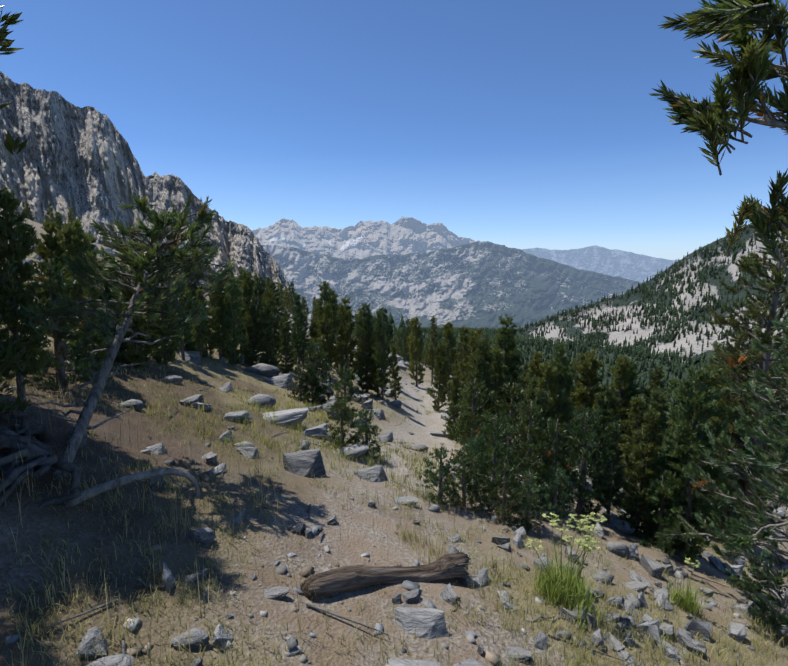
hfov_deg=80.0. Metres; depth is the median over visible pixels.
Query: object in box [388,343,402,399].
pine tree
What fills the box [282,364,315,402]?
pine tree
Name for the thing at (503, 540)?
rock
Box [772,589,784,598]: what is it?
rock
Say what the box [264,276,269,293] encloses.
pine tree
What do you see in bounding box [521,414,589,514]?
pine tree
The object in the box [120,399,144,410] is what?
rock
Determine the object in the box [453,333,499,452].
pine tree
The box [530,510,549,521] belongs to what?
rock
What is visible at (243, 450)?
rock
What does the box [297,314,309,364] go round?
pine tree
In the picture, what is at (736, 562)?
rock
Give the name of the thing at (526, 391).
pine tree
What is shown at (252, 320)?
pine tree
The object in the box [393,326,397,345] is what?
pine tree
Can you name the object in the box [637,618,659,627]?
rock
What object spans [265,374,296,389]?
rock
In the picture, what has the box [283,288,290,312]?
pine tree
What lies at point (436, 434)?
rock
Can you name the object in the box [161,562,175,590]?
rock
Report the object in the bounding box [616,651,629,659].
rock
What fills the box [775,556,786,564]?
rock
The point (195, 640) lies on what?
rock
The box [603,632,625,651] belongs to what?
rock
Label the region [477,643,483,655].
rock
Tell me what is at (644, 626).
rock
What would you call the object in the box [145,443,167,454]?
rock
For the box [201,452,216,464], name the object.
rock
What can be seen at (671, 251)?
sky
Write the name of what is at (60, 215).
pine tree
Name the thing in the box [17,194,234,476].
leaning pine wood
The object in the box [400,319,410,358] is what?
pine tree
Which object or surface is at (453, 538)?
rock
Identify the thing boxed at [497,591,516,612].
rock
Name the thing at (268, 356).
pine tree
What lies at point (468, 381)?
pine tree
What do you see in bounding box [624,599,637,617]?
rock
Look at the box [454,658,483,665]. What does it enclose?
rock
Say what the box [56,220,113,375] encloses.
pine tree
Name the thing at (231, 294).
pine tree
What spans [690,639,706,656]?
rock
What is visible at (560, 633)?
rock
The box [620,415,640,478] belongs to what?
pine tree
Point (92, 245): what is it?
pine tree
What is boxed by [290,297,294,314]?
pine tree
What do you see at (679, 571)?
rock
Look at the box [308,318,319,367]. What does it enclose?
pine tree
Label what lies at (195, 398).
rock
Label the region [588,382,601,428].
pine tree
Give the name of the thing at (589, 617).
rock
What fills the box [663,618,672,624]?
rock
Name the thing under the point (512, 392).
pine tree
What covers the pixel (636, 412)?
pine tree
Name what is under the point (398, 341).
pine tree
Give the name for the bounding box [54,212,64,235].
pine tree
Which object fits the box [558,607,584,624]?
rock
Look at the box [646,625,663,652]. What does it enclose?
rock
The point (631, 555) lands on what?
rock
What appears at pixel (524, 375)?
pine tree
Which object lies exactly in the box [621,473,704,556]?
pine tree
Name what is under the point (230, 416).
rock
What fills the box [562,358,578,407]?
pine tree
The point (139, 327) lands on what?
pine tree
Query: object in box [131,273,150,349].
pine tree
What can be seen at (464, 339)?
pine tree
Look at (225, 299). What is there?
pine tree
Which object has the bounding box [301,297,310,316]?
pine tree
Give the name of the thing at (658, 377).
pine tree
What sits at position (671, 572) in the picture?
rock
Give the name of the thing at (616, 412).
pine tree
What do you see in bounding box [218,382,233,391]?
rock
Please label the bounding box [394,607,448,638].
rock
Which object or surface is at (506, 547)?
rock
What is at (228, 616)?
rock
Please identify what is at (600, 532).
rock
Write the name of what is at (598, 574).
rock
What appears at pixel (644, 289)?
trees
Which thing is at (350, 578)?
fallen log
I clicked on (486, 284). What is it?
mountain ridge
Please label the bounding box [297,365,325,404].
pine tree
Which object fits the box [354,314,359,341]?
pine tree
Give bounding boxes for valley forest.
[366,307,787,480]
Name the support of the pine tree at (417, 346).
on the ground
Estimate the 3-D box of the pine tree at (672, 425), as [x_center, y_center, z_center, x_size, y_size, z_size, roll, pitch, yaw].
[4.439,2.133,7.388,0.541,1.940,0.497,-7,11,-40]
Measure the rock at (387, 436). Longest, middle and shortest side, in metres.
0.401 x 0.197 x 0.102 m
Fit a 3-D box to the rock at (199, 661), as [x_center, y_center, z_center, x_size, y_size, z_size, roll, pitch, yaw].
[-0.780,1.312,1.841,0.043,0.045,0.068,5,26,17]
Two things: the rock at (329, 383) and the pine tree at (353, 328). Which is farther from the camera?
the pine tree at (353, 328)
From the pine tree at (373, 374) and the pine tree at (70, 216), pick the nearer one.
the pine tree at (373, 374)
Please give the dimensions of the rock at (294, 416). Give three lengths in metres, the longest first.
0.587 x 0.316 x 0.216 m
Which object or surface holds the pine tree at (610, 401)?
on the ground
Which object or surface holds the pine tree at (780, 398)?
on the ground
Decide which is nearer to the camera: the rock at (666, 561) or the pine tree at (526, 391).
the rock at (666, 561)
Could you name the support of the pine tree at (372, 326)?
on the ground
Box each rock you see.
[6,386,16,392]
[23,258,32,264]
[33,254,41,260]
[34,358,48,374]
[66,429,86,447]
[75,627,102,658]
[78,633,107,658]
[86,653,134,665]
[101,248,112,252]
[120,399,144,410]
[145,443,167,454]
[149,475,166,489]
[159,375,182,383]
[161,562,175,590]
[170,627,209,650]
[178,351,201,365]
[179,394,203,405]
[184,569,209,582]
[188,527,215,546]
[189,402,211,409]
[190,657,202,665]
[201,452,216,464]
[203,591,207,602]
[209,463,226,473]
[211,623,233,647]
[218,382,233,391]
[219,357,225,363]
[219,430,234,441]
[224,410,251,421]
[225,613,232,618]
[228,355,244,364]
[232,510,247,524]
[235,441,254,446]
[236,447,259,458]
[244,363,279,377]
[244,394,275,408]
[262,408,308,426]
[264,586,288,599]
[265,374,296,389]
[283,449,326,477]
[291,523,305,533]
[299,440,308,449]
[302,423,329,438]
[304,526,312,538]
[308,407,315,411]
[310,379,333,393]
[314,405,322,411]
[323,402,339,411]
[324,396,339,402]
[326,514,337,524]
[327,409,337,420]
[330,592,342,597]
[333,444,368,458]
[352,394,367,403]
[354,465,387,481]
[361,399,372,408]
[365,409,385,419]
[368,498,374,507]
[377,431,393,441]
[380,389,392,397]
[385,658,441,665]
[391,400,401,407]
[392,593,400,604]
[394,496,418,506]
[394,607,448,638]
[398,361,406,370]
[402,589,419,602]
[412,443,427,451]
[428,504,440,511]
[430,431,448,437]
[439,583,456,604]
[440,414,459,419]
[447,544,458,552]
[448,534,459,542]
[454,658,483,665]
[460,575,476,586]
[472,568,489,586]
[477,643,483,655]
[490,514,496,522]
[491,537,509,544]
[497,542,510,551]
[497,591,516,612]
[504,647,531,662]
[513,526,525,538]
[513,533,523,547]
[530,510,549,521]
[533,556,552,574]
[534,631,546,649]
[555,631,571,639]
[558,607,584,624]
[565,546,579,563]
[572,605,586,625]
[574,482,592,492]
[586,611,597,628]
[589,628,604,648]
[591,523,603,538]
[591,570,613,583]
[593,588,603,598]
[603,513,618,519]
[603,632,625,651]
[605,542,628,557]
[605,613,619,622]
[606,595,624,609]
[610,519,634,534]
[615,623,624,631]
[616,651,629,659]
[618,616,630,625]
[619,650,635,665]
[622,632,634,645]
[623,616,635,629]
[624,581,647,592]
[624,593,640,609]
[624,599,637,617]
[627,550,638,561]
[629,543,638,560]
[629,570,641,581]
[636,592,648,608]
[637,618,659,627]
[637,620,658,634]
[639,554,667,578]
[640,576,651,587]
[642,610,653,621]
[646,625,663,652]
[654,588,668,600]
[655,581,661,587]
[655,592,673,610]
[659,623,674,638]
[661,640,678,663]
[662,558,673,567]
[662,564,673,575]
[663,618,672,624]
[666,552,682,561]
[674,567,683,578]
[674,629,693,638]
[676,630,706,659]
[684,619,711,638]
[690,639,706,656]
[699,587,713,597]
[702,551,712,557]
[708,556,728,575]
[722,551,743,567]
[723,563,739,578]
[727,622,745,641]
[730,565,743,577]
[733,601,759,617]
[769,625,787,636]
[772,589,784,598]
[773,510,786,518]
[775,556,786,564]
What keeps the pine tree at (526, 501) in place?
on the ground
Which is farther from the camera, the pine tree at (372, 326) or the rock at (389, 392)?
the pine tree at (372, 326)
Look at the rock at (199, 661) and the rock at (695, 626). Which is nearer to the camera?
the rock at (199, 661)
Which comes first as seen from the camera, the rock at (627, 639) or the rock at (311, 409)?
the rock at (627, 639)
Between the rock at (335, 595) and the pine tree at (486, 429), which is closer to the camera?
the rock at (335, 595)
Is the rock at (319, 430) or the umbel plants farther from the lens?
the rock at (319, 430)
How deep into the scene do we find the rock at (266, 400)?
5.58 m
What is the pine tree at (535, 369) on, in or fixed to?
on the ground
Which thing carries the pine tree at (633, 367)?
on the ground
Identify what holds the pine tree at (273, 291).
on the ground
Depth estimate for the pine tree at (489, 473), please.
5.45 m
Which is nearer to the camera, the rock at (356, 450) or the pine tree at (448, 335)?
the rock at (356, 450)
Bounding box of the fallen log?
[300,552,476,599]
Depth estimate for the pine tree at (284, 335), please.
8.54 m
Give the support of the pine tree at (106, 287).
on the ground
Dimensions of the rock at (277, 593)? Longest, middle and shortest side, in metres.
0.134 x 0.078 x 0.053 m
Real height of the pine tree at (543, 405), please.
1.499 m
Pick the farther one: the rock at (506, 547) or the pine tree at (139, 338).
the pine tree at (139, 338)
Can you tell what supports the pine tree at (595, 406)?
on the ground
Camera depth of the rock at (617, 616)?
3.16 m
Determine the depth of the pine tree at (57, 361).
3.93 m
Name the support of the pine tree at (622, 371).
on the ground
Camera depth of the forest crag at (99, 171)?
597.18 m
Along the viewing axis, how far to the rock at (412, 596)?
2.64 m
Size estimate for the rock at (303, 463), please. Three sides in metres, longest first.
0.371 x 0.301 x 0.254 m
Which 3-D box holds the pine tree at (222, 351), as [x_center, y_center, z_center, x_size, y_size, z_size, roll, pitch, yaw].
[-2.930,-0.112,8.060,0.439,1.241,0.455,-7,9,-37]
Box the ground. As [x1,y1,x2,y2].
[0,209,787,665]
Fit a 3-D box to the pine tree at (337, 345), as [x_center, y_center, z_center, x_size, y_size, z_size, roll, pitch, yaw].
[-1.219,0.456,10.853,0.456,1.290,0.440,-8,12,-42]
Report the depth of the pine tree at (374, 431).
5.10 m
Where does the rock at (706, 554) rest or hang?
on the ground
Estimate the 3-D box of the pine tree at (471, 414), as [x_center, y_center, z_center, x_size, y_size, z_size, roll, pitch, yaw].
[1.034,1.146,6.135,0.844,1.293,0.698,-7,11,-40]
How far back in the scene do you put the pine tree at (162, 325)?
5.94 m
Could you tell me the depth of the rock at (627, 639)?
2.96 m
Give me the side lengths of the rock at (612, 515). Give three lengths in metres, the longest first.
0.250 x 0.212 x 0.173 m
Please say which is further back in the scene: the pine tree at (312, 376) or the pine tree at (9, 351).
the pine tree at (312, 376)
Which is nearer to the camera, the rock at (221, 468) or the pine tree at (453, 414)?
the rock at (221, 468)
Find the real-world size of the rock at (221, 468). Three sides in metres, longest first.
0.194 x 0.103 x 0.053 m
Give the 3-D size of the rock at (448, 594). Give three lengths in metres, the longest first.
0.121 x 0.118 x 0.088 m
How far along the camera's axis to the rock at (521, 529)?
4.16 m
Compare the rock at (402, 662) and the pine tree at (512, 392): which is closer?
the rock at (402, 662)
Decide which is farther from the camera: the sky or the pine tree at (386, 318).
the sky
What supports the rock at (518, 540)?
on the ground
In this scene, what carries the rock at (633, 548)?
on the ground
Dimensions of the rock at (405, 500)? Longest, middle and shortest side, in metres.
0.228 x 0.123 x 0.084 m
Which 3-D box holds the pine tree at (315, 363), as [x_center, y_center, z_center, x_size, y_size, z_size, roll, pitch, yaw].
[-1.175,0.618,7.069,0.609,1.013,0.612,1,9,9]
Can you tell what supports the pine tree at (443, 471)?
on the ground
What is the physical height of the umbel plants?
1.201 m
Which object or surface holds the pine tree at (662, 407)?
on the ground
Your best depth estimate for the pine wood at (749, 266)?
6.62 m
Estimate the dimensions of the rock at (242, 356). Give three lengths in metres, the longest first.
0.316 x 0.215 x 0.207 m
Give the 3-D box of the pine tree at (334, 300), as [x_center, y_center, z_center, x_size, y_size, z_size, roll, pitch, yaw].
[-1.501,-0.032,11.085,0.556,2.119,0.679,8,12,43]
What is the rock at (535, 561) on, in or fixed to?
on the ground
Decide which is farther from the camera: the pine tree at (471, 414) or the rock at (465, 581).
the pine tree at (471, 414)
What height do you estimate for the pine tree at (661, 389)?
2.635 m
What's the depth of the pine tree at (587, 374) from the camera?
9.36 m
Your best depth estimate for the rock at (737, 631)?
3.61 m
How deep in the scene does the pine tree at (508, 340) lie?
9.08 m
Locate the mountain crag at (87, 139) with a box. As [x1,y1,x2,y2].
[0,71,308,318]
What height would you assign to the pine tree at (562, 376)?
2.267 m
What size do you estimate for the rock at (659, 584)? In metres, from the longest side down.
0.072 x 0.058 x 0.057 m
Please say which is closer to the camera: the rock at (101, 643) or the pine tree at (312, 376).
the rock at (101, 643)
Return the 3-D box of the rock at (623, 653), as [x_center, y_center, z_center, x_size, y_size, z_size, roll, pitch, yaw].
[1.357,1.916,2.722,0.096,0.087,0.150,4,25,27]
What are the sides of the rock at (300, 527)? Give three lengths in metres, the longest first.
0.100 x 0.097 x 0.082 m
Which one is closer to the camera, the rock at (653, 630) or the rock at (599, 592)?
the rock at (653, 630)
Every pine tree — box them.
[0,4,36,303]
[0,191,57,411]
[0,261,51,418]
[6,255,99,388]
[22,202,29,218]
[25,202,34,220]
[29,221,78,360]
[40,249,78,355]
[45,203,53,222]
[47,208,54,222]
[53,211,65,237]
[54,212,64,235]
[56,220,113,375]
[64,237,93,356]
[65,207,73,226]
[81,231,103,264]
[95,262,127,359]
[100,253,158,361]
[117,272,155,367]
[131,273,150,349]
[138,257,160,333]
[146,264,185,364]
[168,286,194,360]
[175,267,193,348]
[181,263,212,357]
[190,287,209,363]
[193,299,218,358]
[206,282,220,339]
[208,276,230,358]
[211,293,225,355]
[218,273,248,364]
[220,297,238,353]
[235,268,250,347]
[235,270,258,357]
[239,303,263,365]
[251,274,266,340]
[251,299,278,365]
[253,271,258,297]
[257,290,281,366]
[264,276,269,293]
[268,280,284,360]
[275,315,296,374]
[277,309,291,354]
[278,284,285,310]
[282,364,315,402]
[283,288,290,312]
[288,282,296,311]
[289,292,308,367]
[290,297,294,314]
[290,313,305,363]
[295,342,334,403]
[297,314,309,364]
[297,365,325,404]
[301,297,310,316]
[308,281,338,374]
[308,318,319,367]
[312,305,321,330]
[317,302,336,377]
[317,400,368,450]
[320,288,339,370]
[326,363,362,421]
[331,327,345,373]
[334,295,359,385]
[346,404,381,457]
[347,312,355,367]
[353,303,376,392]
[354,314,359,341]
[354,334,364,372]
[355,307,363,338]
[366,332,387,396]
[370,316,374,338]
[371,310,393,400]
[379,307,392,379]
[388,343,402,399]
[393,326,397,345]
[396,330,403,355]
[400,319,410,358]
[400,330,410,361]
[406,316,425,386]
[416,443,464,508]
[422,335,428,365]
[424,316,440,383]
[426,341,450,410]
[436,322,458,401]
[441,373,498,463]
[442,375,460,439]
[445,446,488,512]
[447,324,471,412]
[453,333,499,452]
[456,377,475,447]
[456,429,493,498]
[461,328,494,436]
[467,411,527,504]
[470,382,551,466]
[474,461,524,525]
[477,437,506,482]
[486,346,514,437]
[488,400,569,505]
[489,312,521,415]
[501,344,524,438]
[505,345,524,407]
[507,468,554,530]
[514,389,528,436]
[516,375,541,455]
[519,352,545,418]
[521,363,529,388]
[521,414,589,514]
[524,361,566,464]
[531,388,559,480]
[533,462,574,521]
[547,375,581,458]
[548,343,579,448]
[548,406,622,517]
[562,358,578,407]
[566,349,608,458]
[572,404,584,454]
[577,384,622,494]
[581,391,617,470]
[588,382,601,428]
[592,421,628,523]
[604,397,624,461]
[608,353,636,475]
[609,356,644,462]
[615,483,648,531]
[616,408,666,532]
[617,394,648,497]
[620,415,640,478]
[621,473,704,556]
[628,388,671,501]
[629,366,669,457]
[639,435,692,548]
[642,361,735,562]
[642,385,670,459]
[662,376,680,452]
[664,409,688,495]
[692,364,736,508]
[692,382,742,533]
[714,346,766,530]
[745,361,783,513]
[746,347,780,504]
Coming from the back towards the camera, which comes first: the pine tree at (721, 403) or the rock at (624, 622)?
the pine tree at (721, 403)
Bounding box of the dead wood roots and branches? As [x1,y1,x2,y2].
[0,345,731,665]
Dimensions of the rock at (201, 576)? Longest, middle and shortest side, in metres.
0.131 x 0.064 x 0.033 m
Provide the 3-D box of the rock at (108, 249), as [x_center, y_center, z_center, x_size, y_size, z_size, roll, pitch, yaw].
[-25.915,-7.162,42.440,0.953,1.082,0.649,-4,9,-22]
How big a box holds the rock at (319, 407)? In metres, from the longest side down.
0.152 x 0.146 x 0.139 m
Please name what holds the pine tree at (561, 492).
on the ground
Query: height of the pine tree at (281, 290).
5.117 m
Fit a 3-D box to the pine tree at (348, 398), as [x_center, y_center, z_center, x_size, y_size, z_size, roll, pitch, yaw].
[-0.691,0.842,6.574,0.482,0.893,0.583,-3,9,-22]
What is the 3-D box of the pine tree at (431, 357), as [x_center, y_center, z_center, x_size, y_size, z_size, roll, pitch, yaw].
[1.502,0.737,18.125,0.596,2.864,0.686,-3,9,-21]
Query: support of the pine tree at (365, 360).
on the ground
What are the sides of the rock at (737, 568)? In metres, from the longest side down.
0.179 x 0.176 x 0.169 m
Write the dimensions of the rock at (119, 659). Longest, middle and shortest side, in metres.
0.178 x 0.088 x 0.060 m
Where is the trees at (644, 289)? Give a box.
[508,221,787,381]
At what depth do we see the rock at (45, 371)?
4.12 m
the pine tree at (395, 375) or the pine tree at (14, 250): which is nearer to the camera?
the pine tree at (14, 250)
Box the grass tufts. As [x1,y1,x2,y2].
[0,229,787,665]
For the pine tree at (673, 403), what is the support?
on the ground
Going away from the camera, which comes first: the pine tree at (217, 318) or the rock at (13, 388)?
the rock at (13, 388)
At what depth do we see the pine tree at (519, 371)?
17.70 m
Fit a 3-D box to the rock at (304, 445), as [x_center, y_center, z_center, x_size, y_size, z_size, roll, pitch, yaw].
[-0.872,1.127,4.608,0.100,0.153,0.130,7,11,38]
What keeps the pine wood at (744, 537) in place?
on the ground
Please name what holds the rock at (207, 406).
on the ground
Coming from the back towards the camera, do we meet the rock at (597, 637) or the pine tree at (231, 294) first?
the pine tree at (231, 294)
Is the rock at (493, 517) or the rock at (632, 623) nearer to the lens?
the rock at (632, 623)
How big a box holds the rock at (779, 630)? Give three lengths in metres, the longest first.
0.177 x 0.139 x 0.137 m
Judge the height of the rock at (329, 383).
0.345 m
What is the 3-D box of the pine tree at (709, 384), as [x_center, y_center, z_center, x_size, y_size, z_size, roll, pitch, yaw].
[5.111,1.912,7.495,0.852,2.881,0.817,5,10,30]
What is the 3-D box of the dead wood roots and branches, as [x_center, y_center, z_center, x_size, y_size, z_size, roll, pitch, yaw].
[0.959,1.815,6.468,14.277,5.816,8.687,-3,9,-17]
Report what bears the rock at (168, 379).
on the ground
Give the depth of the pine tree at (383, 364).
9.24 m
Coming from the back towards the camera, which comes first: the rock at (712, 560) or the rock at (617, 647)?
the rock at (712, 560)
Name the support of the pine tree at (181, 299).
on the ground
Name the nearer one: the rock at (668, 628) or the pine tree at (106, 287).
the rock at (668, 628)
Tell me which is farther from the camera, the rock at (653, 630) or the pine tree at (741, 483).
the pine tree at (741, 483)
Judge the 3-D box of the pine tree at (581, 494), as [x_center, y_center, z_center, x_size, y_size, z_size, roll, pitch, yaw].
[2.210,1.509,5.462,0.819,1.356,0.815,-3,9,-20]
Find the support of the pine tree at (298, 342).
on the ground
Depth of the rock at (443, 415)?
10.12 m
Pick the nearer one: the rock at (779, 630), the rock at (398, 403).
the rock at (779, 630)
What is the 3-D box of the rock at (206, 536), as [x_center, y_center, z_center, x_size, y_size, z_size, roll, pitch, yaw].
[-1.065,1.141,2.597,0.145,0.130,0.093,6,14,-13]
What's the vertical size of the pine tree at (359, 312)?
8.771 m
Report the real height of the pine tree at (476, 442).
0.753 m
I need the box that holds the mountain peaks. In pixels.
[252,217,480,258]
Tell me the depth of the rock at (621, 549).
4.49 m
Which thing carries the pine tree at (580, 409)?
on the ground
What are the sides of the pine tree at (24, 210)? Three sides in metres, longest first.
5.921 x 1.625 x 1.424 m
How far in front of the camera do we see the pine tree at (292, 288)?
111.91 m
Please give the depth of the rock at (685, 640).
3.15 m
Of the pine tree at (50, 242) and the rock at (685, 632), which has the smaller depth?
the rock at (685, 632)
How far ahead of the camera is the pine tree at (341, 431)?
5.03 m
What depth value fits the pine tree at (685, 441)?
5.02 m
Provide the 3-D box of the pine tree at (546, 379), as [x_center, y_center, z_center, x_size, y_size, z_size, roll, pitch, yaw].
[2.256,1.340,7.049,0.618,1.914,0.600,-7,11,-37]
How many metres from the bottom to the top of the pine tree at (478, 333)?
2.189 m
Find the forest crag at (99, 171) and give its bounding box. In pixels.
[0,118,281,276]
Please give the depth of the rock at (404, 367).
23.67 m
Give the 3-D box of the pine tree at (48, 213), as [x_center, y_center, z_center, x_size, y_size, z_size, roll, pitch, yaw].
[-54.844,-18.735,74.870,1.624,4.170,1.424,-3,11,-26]
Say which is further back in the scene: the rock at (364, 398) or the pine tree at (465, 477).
the rock at (364, 398)
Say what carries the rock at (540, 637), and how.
on the ground
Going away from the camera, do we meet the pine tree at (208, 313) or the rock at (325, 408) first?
the rock at (325, 408)
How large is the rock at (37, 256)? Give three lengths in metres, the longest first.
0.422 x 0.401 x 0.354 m
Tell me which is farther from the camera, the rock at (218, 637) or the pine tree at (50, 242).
the pine tree at (50, 242)
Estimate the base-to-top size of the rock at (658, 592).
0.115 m
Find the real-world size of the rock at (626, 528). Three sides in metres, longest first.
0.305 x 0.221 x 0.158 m
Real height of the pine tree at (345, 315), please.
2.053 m
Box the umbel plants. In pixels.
[525,512,715,632]
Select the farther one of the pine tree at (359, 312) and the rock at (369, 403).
the pine tree at (359, 312)
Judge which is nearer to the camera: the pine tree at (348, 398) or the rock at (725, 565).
the rock at (725, 565)
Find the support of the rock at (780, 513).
on the ground
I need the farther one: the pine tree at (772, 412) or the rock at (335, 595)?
the pine tree at (772, 412)
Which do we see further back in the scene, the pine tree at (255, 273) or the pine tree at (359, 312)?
the pine tree at (359, 312)
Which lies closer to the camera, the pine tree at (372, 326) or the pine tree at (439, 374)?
the pine tree at (439, 374)
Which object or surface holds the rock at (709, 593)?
on the ground
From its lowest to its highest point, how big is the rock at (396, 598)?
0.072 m
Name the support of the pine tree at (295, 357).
on the ground
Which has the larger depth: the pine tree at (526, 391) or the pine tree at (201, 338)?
the pine tree at (526, 391)
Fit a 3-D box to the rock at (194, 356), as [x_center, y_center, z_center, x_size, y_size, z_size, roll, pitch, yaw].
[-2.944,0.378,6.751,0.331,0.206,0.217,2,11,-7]
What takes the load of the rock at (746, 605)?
on the ground
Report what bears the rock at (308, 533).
on the ground
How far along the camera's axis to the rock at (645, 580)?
4.09 m
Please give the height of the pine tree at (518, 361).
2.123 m
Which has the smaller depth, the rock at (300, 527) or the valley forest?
the rock at (300, 527)
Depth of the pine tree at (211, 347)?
7.39 m
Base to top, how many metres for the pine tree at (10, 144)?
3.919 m
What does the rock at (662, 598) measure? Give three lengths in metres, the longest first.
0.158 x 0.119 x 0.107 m
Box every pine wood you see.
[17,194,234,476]
[651,0,787,270]
[654,315,787,639]
[683,232,787,549]
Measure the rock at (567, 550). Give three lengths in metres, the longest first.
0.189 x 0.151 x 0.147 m
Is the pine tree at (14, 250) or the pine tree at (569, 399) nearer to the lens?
the pine tree at (14, 250)
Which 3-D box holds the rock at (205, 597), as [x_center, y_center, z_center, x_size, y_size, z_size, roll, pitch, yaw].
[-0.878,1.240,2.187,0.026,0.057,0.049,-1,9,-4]
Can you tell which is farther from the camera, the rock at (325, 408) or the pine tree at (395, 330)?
the pine tree at (395, 330)
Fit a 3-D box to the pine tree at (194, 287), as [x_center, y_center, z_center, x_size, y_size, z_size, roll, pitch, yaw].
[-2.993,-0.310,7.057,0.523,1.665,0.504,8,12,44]
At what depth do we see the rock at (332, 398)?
7.41 m
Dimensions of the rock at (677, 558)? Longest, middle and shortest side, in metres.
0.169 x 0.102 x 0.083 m
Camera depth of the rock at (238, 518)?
2.93 m
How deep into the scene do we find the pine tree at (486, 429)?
4.84 m
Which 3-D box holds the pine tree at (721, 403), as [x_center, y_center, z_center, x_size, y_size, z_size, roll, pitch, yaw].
[4.833,1.968,7.063,0.734,2.564,0.645,-8,12,-41]
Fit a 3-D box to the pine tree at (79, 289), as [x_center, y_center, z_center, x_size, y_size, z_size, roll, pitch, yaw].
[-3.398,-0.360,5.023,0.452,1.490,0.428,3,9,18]
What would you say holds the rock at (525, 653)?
on the ground
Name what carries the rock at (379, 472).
on the ground
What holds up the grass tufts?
on the ground
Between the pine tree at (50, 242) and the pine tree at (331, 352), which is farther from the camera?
the pine tree at (331, 352)
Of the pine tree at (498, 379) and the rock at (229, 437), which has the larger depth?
the pine tree at (498, 379)
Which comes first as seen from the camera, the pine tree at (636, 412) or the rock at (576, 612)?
the rock at (576, 612)
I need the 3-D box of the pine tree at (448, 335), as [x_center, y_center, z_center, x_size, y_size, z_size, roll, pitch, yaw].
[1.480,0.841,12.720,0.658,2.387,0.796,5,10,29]
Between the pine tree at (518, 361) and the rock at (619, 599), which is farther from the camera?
the pine tree at (518, 361)
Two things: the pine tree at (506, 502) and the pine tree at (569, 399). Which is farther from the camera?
the pine tree at (569, 399)
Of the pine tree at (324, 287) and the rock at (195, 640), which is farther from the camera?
the pine tree at (324, 287)
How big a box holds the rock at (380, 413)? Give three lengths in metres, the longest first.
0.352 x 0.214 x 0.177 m
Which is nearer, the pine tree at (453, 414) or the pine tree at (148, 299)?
the pine tree at (148, 299)
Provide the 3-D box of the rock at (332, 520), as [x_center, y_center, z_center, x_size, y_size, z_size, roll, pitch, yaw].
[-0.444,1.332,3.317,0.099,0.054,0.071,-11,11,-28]
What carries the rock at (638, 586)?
on the ground
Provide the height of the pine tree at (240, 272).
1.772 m
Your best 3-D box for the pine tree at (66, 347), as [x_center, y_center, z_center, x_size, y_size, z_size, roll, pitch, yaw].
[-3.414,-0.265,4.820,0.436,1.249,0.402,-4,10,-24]
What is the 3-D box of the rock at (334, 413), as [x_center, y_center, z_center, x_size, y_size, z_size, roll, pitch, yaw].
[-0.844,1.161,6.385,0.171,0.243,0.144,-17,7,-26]
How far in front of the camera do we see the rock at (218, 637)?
1.98 m
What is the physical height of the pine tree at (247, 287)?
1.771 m
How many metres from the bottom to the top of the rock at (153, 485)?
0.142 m
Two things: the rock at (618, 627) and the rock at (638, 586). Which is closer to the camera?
the rock at (618, 627)
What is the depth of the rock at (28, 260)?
9.67 m
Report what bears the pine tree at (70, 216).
on the ground
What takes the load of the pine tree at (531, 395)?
on the ground
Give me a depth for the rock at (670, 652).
2.97 m
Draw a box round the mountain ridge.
[262,241,641,327]
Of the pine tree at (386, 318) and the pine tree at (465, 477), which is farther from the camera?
the pine tree at (386, 318)
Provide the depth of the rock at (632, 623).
3.15 m
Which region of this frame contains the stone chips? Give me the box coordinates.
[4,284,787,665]
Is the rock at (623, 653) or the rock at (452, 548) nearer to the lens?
the rock at (623, 653)
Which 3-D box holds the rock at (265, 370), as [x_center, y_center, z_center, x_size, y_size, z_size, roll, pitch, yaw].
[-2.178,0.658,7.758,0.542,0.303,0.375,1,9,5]
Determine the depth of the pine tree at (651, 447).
5.36 m
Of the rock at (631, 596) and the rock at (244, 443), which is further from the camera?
the rock at (244, 443)
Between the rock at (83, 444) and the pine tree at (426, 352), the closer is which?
the rock at (83, 444)
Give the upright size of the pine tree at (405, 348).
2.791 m
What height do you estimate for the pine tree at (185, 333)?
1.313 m
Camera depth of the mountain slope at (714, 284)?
818.65 m
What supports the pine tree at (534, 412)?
on the ground
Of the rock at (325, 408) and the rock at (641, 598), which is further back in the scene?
the rock at (325, 408)
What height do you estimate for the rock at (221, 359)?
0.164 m
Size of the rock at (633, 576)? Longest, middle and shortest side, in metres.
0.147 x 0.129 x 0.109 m
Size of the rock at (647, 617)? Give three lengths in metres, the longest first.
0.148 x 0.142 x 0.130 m
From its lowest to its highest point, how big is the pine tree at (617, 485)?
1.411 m
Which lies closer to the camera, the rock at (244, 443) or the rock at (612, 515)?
the rock at (244, 443)
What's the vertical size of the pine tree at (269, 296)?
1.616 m
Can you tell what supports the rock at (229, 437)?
on the ground
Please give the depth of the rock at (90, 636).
1.77 m
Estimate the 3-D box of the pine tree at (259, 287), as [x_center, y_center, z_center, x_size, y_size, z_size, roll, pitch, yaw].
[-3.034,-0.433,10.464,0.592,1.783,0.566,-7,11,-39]
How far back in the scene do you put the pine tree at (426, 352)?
118.07 m
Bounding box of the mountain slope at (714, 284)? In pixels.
[515,223,787,369]
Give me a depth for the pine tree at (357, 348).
10.52 m

